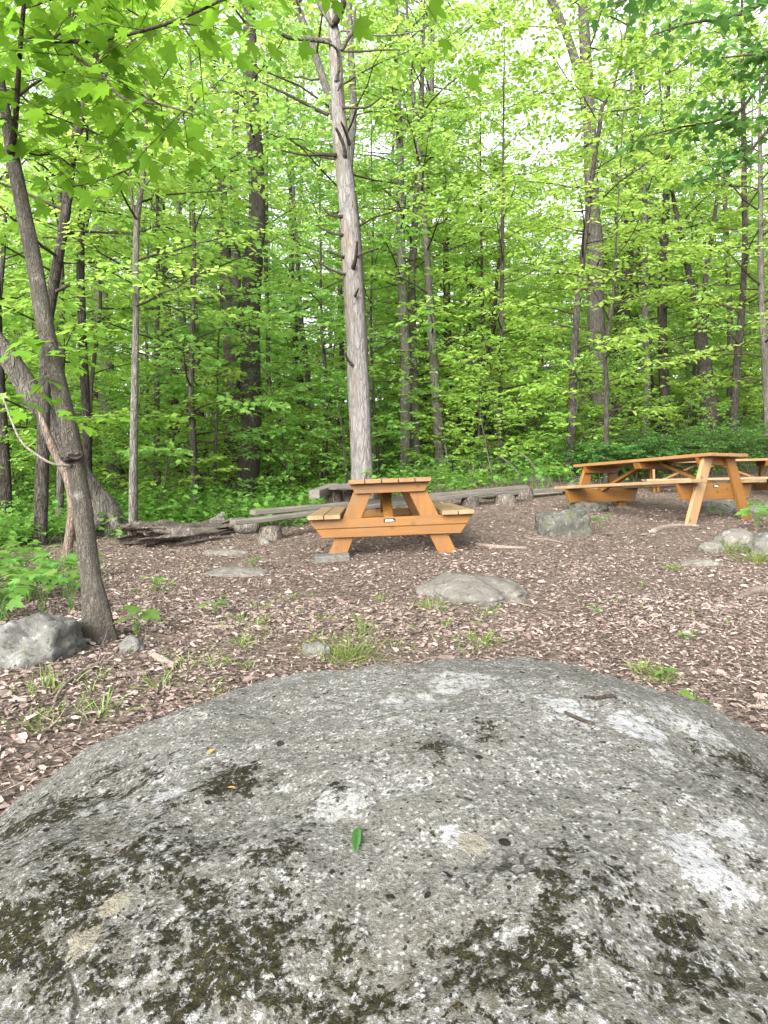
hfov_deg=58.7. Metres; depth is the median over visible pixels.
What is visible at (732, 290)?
sapling
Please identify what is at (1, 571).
leafy plant
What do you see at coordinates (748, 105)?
tree
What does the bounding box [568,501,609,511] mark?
rock
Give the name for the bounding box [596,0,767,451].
tree
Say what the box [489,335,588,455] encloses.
shrub
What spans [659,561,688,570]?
grass tuft
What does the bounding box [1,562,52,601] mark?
leafy plant
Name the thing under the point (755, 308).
sapling
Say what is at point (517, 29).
tree
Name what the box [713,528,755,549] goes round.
rock
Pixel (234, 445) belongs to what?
shrub
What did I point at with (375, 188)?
sapling
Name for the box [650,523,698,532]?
stick
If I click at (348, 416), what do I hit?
shrub
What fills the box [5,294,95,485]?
sapling
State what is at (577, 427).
shrub
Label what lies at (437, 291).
sapling
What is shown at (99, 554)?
leafy plant
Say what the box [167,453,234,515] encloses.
shrub
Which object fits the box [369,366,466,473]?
shrub
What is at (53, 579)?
leafy plant
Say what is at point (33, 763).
stick
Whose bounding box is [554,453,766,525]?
picnic table
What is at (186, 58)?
tree
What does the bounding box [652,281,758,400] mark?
sapling
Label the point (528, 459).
dead branch
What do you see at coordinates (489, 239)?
tree
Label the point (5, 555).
leafy plant
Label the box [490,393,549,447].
shrub
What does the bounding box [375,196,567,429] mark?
sapling
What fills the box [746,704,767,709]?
stick
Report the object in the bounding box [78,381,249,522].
shrub
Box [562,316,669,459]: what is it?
shrub
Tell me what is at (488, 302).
sapling
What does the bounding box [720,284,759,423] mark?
sapling
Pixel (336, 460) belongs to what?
shrub
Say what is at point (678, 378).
sapling
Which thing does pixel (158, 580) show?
seedling
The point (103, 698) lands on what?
grass tuft
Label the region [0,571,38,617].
leafy plant
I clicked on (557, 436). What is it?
shrub
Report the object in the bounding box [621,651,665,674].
grass tuft
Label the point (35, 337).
sapling
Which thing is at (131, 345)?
sapling
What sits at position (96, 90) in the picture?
maple tree
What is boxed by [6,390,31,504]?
shrub
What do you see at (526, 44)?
sky
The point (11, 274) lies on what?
sapling
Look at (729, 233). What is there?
tree
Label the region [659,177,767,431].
sapling
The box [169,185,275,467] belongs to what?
tree
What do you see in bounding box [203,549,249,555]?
rock
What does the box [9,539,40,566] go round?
leafy plant
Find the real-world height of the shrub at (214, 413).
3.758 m
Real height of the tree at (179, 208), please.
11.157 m
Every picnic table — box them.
[307,477,474,552]
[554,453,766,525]
[641,458,767,491]
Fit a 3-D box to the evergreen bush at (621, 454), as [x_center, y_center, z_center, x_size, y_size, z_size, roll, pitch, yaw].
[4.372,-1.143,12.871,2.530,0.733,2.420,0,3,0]
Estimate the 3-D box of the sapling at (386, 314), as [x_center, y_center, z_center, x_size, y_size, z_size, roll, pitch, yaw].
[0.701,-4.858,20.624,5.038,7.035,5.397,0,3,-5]
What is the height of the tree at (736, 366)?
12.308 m
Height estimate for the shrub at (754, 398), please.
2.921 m
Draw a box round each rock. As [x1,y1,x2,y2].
[0,613,87,669]
[117,635,144,653]
[202,566,273,577]
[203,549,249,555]
[259,538,270,543]
[301,642,331,656]
[415,572,529,606]
[534,509,593,535]
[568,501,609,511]
[681,559,722,566]
[697,541,725,552]
[700,500,735,513]
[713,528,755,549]
[734,502,767,515]
[747,532,767,553]
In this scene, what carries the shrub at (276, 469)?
on the ground at (654, 503)
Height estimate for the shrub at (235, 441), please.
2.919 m
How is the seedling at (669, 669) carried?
on the ground at (654, 503)
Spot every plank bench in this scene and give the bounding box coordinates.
[229,485,528,540]
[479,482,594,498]
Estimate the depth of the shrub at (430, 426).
17.89 m
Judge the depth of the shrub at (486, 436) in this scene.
12.37 m
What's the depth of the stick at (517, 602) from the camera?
3.97 m
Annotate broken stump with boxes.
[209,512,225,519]
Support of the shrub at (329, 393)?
on the ground at (654, 503)
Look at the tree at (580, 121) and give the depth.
28.65 m
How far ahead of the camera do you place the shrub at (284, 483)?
16.10 m
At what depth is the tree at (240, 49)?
25.37 m
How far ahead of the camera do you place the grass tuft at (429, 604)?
3.85 m
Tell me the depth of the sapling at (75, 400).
13.46 m
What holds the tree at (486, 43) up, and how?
on the ground at (654, 503)
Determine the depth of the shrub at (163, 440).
15.71 m
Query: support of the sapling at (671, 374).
on the ground at (654, 503)
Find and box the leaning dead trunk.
[0,331,127,537]
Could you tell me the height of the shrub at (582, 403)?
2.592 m
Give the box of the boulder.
[0,657,767,1023]
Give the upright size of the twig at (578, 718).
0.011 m
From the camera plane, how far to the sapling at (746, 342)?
30.36 m
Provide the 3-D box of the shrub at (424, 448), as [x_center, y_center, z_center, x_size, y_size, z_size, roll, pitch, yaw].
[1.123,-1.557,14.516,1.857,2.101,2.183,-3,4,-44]
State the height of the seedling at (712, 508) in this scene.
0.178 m
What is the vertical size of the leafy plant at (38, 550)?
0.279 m
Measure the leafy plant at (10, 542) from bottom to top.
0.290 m
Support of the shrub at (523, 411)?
on the ground at (654, 503)
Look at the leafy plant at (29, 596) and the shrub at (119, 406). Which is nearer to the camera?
the leafy plant at (29, 596)
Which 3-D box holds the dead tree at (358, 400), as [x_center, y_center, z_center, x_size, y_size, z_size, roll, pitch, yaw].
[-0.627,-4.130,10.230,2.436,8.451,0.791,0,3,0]
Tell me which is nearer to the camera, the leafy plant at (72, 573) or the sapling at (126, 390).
the leafy plant at (72, 573)
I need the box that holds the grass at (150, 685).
[0,564,743,735]
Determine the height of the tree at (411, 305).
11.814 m
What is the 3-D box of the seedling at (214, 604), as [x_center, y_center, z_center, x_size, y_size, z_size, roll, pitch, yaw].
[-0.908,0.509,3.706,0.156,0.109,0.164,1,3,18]
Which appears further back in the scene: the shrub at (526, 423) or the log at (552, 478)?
the shrub at (526, 423)
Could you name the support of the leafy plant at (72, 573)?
on the ground at (654, 503)
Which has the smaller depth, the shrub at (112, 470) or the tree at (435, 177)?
the shrub at (112, 470)
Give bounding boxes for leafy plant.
[0,547,19,565]
[0,547,35,573]
[0,564,6,579]
[0,565,52,585]
[0,567,18,587]
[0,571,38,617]
[0,573,55,601]
[0,585,30,620]
[0,590,11,601]
[1,540,44,570]
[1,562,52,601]
[4,586,24,599]
[5,542,48,566]
[7,557,37,570]
[8,572,75,612]
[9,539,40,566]
[15,568,56,598]
[19,553,76,593]
[30,545,73,572]
[32,556,77,574]
[34,552,77,589]
[40,570,80,597]
[42,565,106,610]
[75,553,105,563]
[735,501,767,528]
[747,498,767,520]
[751,506,767,518]
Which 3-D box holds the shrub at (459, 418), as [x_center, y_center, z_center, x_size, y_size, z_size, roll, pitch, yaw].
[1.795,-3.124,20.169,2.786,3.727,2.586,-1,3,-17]
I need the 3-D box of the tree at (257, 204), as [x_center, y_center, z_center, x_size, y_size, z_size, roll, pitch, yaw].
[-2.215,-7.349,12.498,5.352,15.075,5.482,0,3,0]
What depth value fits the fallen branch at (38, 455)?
2.90 m
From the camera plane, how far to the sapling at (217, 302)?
25.27 m
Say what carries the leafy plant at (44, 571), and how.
on the ground at (654, 503)
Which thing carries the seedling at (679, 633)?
on the ground at (654, 503)
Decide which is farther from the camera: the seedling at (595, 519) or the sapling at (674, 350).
the sapling at (674, 350)
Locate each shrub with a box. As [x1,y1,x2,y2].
[0,426,35,515]
[2,297,36,518]
[5,383,55,500]
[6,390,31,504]
[8,388,35,489]
[10,434,94,512]
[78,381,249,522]
[79,343,187,504]
[79,412,140,486]
[87,333,233,497]
[92,380,221,492]
[100,457,153,504]
[122,391,227,505]
[160,380,240,498]
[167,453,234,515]
[178,387,296,501]
[196,380,298,497]
[200,434,238,499]
[208,379,264,481]
[212,383,302,490]
[215,329,349,513]
[234,442,301,494]
[259,420,344,500]
[273,418,335,486]
[273,437,322,493]
[279,347,417,503]
[280,401,350,489]
[285,404,389,479]
[310,451,343,483]
[314,433,349,479]
[320,364,395,474]
[340,362,433,473]
[348,421,396,474]
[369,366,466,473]
[371,419,399,474]
[371,427,397,470]
[384,376,447,453]
[386,387,489,475]
[389,364,487,481]
[418,351,493,453]
[419,405,468,445]
[425,346,535,472]
[428,364,543,483]
[430,349,514,452]
[438,321,559,476]
[454,358,530,459]
[462,360,504,441]
[475,338,579,460]
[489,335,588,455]
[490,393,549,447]
[493,400,525,441]
[494,372,585,465]
[503,370,549,439]
[517,345,644,477]
[535,381,603,455]
[558,375,664,474]
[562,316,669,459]
[566,356,677,438]
[567,367,610,434]
[588,391,634,429]
[611,370,659,437]
[648,390,699,454]
[650,381,699,437]
[653,376,730,449]
[659,392,698,436]
[670,330,747,429]
[685,382,738,467]
[695,334,763,451]
[697,343,761,428]
[705,398,729,438]
[719,388,760,435]
[723,355,763,456]
[724,354,763,458]
[738,355,763,432]
[752,340,760,389]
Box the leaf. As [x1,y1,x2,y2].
[351,827,360,853]
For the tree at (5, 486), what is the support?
on the ground at (654, 503)
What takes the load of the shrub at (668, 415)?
on the ground at (654, 503)
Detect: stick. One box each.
[18,757,48,772]
[52,665,98,703]
[115,670,149,677]
[148,650,174,666]
[207,625,234,628]
[475,542,526,548]
[510,599,533,606]
[521,535,564,543]
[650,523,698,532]
[734,585,767,599]
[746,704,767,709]
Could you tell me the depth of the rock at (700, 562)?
5.44 m
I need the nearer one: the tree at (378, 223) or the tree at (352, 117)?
the tree at (352, 117)
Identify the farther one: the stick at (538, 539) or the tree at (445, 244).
the tree at (445, 244)
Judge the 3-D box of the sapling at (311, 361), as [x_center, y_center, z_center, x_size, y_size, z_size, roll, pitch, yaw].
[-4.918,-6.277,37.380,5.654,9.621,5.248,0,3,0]
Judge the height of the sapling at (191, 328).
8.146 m
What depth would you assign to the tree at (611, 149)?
41.44 m
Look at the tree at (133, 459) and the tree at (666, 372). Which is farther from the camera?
the tree at (666, 372)
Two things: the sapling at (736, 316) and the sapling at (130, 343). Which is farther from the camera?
the sapling at (736, 316)
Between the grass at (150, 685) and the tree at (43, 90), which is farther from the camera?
the tree at (43, 90)
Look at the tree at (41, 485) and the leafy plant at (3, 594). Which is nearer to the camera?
the leafy plant at (3, 594)
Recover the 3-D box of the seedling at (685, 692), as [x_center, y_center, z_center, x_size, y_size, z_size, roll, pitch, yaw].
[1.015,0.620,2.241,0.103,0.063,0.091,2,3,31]
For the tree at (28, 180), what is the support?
on the ground at (654, 503)
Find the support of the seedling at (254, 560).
on the ground at (654, 503)
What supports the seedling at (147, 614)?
on the ground at (654, 503)
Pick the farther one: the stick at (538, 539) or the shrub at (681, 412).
the shrub at (681, 412)
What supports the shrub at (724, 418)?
on the ground at (654, 503)
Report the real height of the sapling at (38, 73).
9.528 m
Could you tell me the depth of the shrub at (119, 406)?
11.35 m
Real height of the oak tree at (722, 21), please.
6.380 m
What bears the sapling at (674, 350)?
on the ground at (654, 503)
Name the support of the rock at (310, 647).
on the ground at (654, 503)
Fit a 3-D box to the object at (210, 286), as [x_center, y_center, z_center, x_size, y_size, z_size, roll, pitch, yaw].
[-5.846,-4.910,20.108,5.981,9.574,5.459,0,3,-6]
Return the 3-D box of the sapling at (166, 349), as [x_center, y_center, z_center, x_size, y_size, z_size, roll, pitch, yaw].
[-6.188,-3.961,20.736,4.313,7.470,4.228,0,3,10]
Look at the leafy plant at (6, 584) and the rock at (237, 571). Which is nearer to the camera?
the leafy plant at (6, 584)
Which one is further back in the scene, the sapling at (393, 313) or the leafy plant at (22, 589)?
the sapling at (393, 313)
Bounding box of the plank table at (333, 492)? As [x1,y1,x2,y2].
[309,477,392,508]
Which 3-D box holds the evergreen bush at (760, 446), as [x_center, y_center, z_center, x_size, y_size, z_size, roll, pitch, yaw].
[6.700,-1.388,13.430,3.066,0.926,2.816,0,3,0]
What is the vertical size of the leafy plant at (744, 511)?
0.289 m
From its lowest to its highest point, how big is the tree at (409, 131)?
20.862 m
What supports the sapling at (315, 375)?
on the ground at (654, 503)
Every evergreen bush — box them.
[548,434,692,469]
[591,426,755,465]
[651,413,767,463]
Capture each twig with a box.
[564,711,594,724]
[584,694,617,698]
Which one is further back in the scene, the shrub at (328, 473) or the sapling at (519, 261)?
the sapling at (519, 261)
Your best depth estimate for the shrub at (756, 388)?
15.40 m
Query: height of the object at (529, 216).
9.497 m
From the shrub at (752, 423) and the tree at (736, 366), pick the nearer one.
the tree at (736, 366)
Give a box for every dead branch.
[498,454,521,476]
[518,451,537,472]
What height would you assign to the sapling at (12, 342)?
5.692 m
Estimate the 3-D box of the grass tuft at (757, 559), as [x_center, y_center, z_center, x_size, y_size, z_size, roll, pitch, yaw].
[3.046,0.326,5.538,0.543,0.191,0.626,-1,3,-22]
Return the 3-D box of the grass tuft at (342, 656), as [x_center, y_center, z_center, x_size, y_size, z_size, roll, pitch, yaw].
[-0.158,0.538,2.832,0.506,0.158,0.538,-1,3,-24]
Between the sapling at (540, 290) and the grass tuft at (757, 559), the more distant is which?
the sapling at (540, 290)
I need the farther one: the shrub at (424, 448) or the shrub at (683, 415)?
the shrub at (683, 415)
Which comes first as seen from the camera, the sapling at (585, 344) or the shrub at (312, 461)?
the shrub at (312, 461)
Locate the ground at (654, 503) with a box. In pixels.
[0,391,767,814]
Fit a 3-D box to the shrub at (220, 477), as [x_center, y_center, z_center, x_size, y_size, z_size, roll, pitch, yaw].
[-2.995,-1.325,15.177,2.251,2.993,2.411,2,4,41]
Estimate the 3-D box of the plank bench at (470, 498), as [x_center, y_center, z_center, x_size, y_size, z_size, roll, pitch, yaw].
[0.206,0.005,8.688,4.556,0.670,0.481,-2,3,-33]
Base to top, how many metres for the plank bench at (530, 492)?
0.319 m
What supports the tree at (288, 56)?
on the ground at (654, 503)
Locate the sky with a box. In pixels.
[0,0,767,461]
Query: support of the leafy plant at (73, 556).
on the ground at (654, 503)
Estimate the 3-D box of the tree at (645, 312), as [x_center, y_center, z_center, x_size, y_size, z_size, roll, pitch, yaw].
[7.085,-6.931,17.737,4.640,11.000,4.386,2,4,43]
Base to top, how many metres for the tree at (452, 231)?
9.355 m
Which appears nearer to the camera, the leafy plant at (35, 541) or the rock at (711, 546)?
the leafy plant at (35, 541)
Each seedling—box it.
[112,603,166,635]
[138,575,168,592]
[198,595,229,612]
[241,557,259,566]
[587,604,603,612]
[591,514,611,527]
[649,665,675,675]
[676,629,698,639]
[677,689,709,703]
[708,503,729,516]
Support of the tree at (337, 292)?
on the ground at (654, 503)
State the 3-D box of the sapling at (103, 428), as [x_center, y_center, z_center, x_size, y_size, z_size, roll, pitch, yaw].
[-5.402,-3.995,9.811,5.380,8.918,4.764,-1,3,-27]
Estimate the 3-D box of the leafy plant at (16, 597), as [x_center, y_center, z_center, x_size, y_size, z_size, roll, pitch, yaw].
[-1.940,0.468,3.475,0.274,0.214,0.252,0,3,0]
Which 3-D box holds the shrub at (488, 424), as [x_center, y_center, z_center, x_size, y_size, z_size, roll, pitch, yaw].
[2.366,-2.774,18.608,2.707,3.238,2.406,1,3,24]
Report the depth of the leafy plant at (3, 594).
3.55 m
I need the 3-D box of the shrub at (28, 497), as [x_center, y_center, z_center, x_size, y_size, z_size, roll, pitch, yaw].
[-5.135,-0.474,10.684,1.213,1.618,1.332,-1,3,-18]
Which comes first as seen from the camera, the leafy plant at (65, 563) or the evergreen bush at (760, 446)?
the leafy plant at (65, 563)
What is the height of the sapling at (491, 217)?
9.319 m
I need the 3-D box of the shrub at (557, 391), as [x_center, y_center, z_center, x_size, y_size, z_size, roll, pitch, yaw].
[3.756,-1.734,13.136,2.321,2.801,2.830,0,3,-7]
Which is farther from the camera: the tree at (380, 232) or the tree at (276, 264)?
the tree at (380, 232)
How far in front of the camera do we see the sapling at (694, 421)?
18.97 m
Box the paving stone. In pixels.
[315,552,349,562]
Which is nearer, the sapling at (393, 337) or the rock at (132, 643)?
the rock at (132, 643)
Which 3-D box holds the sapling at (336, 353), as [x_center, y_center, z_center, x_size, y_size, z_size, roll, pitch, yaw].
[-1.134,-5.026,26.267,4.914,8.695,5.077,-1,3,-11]
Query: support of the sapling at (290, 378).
on the ground at (654, 503)
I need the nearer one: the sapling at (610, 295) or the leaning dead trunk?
the leaning dead trunk
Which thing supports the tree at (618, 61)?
on the ground at (654, 503)
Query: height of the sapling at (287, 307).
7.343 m
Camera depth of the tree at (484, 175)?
21.01 m
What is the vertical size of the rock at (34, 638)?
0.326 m
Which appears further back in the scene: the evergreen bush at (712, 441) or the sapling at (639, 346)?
the sapling at (639, 346)
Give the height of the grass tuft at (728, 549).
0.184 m
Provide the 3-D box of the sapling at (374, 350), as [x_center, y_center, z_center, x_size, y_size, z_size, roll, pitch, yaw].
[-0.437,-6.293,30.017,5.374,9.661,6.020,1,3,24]
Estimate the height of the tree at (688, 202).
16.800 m
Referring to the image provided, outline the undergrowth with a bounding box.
[0,408,762,549]
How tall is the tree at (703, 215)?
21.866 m
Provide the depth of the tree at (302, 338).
19.70 m
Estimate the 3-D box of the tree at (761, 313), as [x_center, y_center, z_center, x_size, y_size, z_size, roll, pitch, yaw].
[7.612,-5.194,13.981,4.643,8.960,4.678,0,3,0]
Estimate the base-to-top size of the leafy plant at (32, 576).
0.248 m
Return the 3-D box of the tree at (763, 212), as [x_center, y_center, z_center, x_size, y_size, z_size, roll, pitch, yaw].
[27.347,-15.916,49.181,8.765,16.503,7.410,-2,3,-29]
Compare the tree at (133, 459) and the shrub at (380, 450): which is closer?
the tree at (133, 459)
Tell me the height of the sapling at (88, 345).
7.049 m
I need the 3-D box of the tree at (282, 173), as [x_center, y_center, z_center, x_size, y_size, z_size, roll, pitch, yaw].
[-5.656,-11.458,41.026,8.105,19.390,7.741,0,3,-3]
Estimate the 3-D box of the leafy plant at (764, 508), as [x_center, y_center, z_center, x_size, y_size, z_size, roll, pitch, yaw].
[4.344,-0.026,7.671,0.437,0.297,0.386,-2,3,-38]
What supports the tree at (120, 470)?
on the ground at (654, 503)
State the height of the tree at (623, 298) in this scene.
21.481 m
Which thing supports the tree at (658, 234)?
on the ground at (654, 503)
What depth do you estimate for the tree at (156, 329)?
11.82 m
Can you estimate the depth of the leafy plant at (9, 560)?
4.43 m
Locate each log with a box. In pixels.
[114,519,233,546]
[227,517,259,533]
[504,475,579,483]
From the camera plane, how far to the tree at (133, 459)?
7.41 m
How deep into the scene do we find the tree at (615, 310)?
19.65 m
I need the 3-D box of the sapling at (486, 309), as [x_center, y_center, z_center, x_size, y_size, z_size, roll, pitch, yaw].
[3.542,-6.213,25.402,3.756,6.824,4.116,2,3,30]
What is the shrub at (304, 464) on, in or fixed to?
on the ground at (654, 503)
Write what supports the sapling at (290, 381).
on the ground at (654, 503)
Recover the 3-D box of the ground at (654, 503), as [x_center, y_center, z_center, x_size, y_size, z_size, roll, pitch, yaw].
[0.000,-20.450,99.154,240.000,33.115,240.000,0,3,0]
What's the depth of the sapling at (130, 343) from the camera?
22.12 m
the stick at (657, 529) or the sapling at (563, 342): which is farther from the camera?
the sapling at (563, 342)
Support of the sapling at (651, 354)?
on the ground at (654, 503)
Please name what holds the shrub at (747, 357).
on the ground at (654, 503)
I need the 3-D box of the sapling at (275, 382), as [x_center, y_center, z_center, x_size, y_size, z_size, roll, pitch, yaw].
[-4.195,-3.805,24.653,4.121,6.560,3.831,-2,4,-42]
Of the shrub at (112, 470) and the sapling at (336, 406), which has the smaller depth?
the shrub at (112, 470)
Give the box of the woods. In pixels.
[9,193,761,471]
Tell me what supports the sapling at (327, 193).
on the ground at (654, 503)
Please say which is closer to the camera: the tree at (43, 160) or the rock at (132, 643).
the rock at (132, 643)
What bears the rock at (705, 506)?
on the ground at (654, 503)
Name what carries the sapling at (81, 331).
on the ground at (654, 503)
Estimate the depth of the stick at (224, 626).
3.28 m
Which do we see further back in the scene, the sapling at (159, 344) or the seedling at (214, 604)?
the sapling at (159, 344)
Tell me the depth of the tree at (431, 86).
21.45 m
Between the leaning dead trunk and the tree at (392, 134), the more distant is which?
the tree at (392, 134)
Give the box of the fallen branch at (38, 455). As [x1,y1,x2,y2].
[1,393,70,466]
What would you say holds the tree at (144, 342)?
on the ground at (654, 503)
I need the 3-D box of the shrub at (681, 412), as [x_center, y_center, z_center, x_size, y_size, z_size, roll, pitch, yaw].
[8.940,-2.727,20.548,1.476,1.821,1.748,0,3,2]
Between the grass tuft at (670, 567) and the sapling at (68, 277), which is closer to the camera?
the grass tuft at (670, 567)
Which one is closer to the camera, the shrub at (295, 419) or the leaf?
the leaf
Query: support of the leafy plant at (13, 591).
on the ground at (654, 503)
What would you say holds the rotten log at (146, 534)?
on the ground at (654, 503)
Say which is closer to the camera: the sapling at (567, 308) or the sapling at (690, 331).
the sapling at (567, 308)
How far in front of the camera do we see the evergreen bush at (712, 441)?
12.62 m
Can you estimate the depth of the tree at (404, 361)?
14.69 m
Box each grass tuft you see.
[2,659,96,700]
[71,680,147,718]
[280,627,413,667]
[409,593,453,612]
[452,627,509,647]
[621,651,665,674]
[634,663,687,684]
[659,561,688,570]
[697,536,755,553]
[720,544,767,564]
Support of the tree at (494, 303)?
on the ground at (654, 503)
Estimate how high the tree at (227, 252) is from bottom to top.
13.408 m
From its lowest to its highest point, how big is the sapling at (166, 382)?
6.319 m
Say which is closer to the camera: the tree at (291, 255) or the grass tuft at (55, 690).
the grass tuft at (55, 690)
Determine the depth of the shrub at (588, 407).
13.41 m
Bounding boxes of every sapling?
[0,0,206,474]
[0,0,299,520]
[0,0,343,521]
[0,63,132,475]
[0,132,26,321]
[0,136,73,468]
[0,165,112,449]
[1,222,141,495]
[2,259,144,482]
[3,283,93,485]
[4,239,56,458]
[4,255,109,475]
[5,185,199,470]
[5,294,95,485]
[14,108,242,479]
[18,286,153,399]
[23,63,286,480]
[23,250,168,479]
[37,410,74,578]
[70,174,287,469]
[74,264,212,471]
[101,193,366,498]
[114,233,223,471]
[114,249,219,486]
[114,272,188,429]
[125,327,223,475]
[160,226,316,446]
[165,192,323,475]
[185,57,466,482]
[189,249,333,475]
[196,260,343,472]
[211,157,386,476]
[212,320,296,473]
[260,240,397,473]
[260,343,340,481]
[260,347,335,467]
[261,322,323,466]
[262,312,335,460]
[263,41,492,477]
[281,239,421,470]
[283,346,346,440]
[287,333,345,477]
[291,340,387,473]
[294,257,397,470]
[314,274,483,456]
[316,274,417,453]
[323,218,488,436]
[327,202,478,430]
[342,178,518,460]
[364,268,440,459]
[366,71,586,428]
[369,312,442,429]
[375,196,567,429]
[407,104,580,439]
[419,236,529,425]
[443,314,480,419]
[450,273,530,384]
[451,242,548,394]
[451,249,527,424]
[454,231,534,404]
[480,276,590,429]
[486,264,608,427]
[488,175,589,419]
[491,214,575,400]
[494,219,581,417]
[509,234,668,438]
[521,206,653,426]
[523,253,621,416]
[551,300,588,405]
[563,214,702,426]
[565,307,633,410]
[580,158,767,435]
[580,244,688,389]
[581,240,688,425]
[586,305,689,424]
[604,203,767,426]
[625,302,685,390]
[633,254,753,425]
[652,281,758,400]
[658,231,767,416]
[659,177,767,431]
[671,195,767,398]
[672,192,767,400]
[678,257,767,419]
[678,259,764,380]
[710,279,767,415]
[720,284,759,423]
[730,200,767,369]
[734,264,767,417]
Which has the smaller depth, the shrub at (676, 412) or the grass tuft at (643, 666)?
the grass tuft at (643, 666)
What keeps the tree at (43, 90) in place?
on the ground at (654, 503)
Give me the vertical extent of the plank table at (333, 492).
0.712 m
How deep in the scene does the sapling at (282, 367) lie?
21.40 m
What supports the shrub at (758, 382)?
on the ground at (654, 503)
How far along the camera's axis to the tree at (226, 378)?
12.67 m
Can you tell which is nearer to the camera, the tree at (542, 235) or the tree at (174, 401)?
the tree at (174, 401)
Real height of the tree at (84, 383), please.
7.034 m
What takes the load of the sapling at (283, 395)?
on the ground at (654, 503)
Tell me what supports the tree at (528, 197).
on the ground at (654, 503)
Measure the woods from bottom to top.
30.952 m
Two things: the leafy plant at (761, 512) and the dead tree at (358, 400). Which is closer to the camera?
the leafy plant at (761, 512)
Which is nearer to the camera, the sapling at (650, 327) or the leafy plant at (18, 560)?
the leafy plant at (18, 560)
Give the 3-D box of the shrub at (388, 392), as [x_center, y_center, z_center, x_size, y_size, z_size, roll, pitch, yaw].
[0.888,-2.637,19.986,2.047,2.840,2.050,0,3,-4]
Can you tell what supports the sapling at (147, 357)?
on the ground at (654, 503)
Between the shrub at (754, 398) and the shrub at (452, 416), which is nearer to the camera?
the shrub at (452, 416)
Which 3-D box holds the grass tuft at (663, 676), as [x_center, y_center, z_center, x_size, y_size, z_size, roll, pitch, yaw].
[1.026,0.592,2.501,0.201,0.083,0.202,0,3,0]
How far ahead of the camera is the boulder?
0.73 m
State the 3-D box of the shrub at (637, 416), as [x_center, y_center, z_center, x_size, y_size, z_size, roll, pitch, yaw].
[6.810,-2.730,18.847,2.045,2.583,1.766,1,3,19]
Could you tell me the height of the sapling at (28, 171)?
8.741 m
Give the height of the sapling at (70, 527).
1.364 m
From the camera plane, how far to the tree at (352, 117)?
12.55 m
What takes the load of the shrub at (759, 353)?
on the ground at (654, 503)
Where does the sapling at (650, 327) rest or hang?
on the ground at (654, 503)
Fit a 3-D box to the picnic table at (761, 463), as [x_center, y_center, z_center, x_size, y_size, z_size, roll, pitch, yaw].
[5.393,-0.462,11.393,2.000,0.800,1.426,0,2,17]
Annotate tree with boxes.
[0,0,220,544]
[0,0,235,472]
[0,0,536,643]
[0,4,146,515]
[0,85,130,350]
[0,161,48,266]
[0,246,159,448]
[1,1,292,534]
[1,83,174,464]
[2,75,176,395]
[4,0,288,488]
[54,62,276,515]
[69,9,244,485]
[87,49,281,491]
[87,57,227,480]
[90,64,241,484]
[92,134,125,492]
[97,109,342,498]
[114,188,200,481]
[115,0,347,488]
[133,61,333,475]
[141,0,404,481]
[145,0,510,441]
[164,0,384,514]
[165,0,425,491]
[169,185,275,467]
[199,1,338,493]
[236,0,405,477]
[239,161,337,378]
[241,89,373,486]
[242,176,323,444]
[259,0,424,498]
[260,17,435,478]
[262,0,578,443]
[274,168,380,480]
[281,211,380,426]
[297,15,489,445]
[298,0,476,451]
[299,0,532,399]
[303,0,540,477]
[304,0,510,477]
[317,162,419,332]
[319,0,481,477]
[319,168,417,359]
[368,86,547,461]
[372,111,509,359]
[391,37,573,458]
[410,0,628,473]
[419,150,577,458]
[460,188,544,333]
[465,0,767,436]
[470,153,560,284]
[470,170,560,336]
[472,0,719,476]
[473,0,722,455]
[486,32,739,483]
[488,177,581,324]
[516,0,756,422]
[528,161,613,361]
[539,131,685,392]
[545,131,659,337]
[550,0,767,456]
[559,123,727,434]
[562,90,692,399]
[571,146,709,426]
[574,22,755,438]
[579,0,767,193]
[579,144,653,297]
[586,160,697,320]
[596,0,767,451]
[603,0,767,395]
[610,129,734,385]
[618,190,689,402]
[631,0,767,449]
[634,14,767,471]
[643,0,767,465]
[651,104,750,379]
[670,68,767,390]
[677,161,766,391]
[692,14,767,308]
[735,168,767,321]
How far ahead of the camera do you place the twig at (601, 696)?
1.11 m
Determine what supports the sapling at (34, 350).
on the ground at (654, 503)
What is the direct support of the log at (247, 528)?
on the ground at (654, 503)
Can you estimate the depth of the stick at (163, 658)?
2.68 m
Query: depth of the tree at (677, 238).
48.10 m
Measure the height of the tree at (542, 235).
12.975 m
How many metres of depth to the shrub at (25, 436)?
12.78 m
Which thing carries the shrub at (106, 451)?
on the ground at (654, 503)
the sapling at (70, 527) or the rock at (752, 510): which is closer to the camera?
the sapling at (70, 527)
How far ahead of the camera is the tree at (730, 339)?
16.62 m
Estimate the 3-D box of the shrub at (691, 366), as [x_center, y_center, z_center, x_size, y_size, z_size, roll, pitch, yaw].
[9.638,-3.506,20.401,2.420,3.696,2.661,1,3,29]
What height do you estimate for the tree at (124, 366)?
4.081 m
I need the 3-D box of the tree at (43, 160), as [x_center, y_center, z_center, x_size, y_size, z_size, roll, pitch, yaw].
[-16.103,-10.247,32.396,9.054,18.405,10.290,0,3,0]

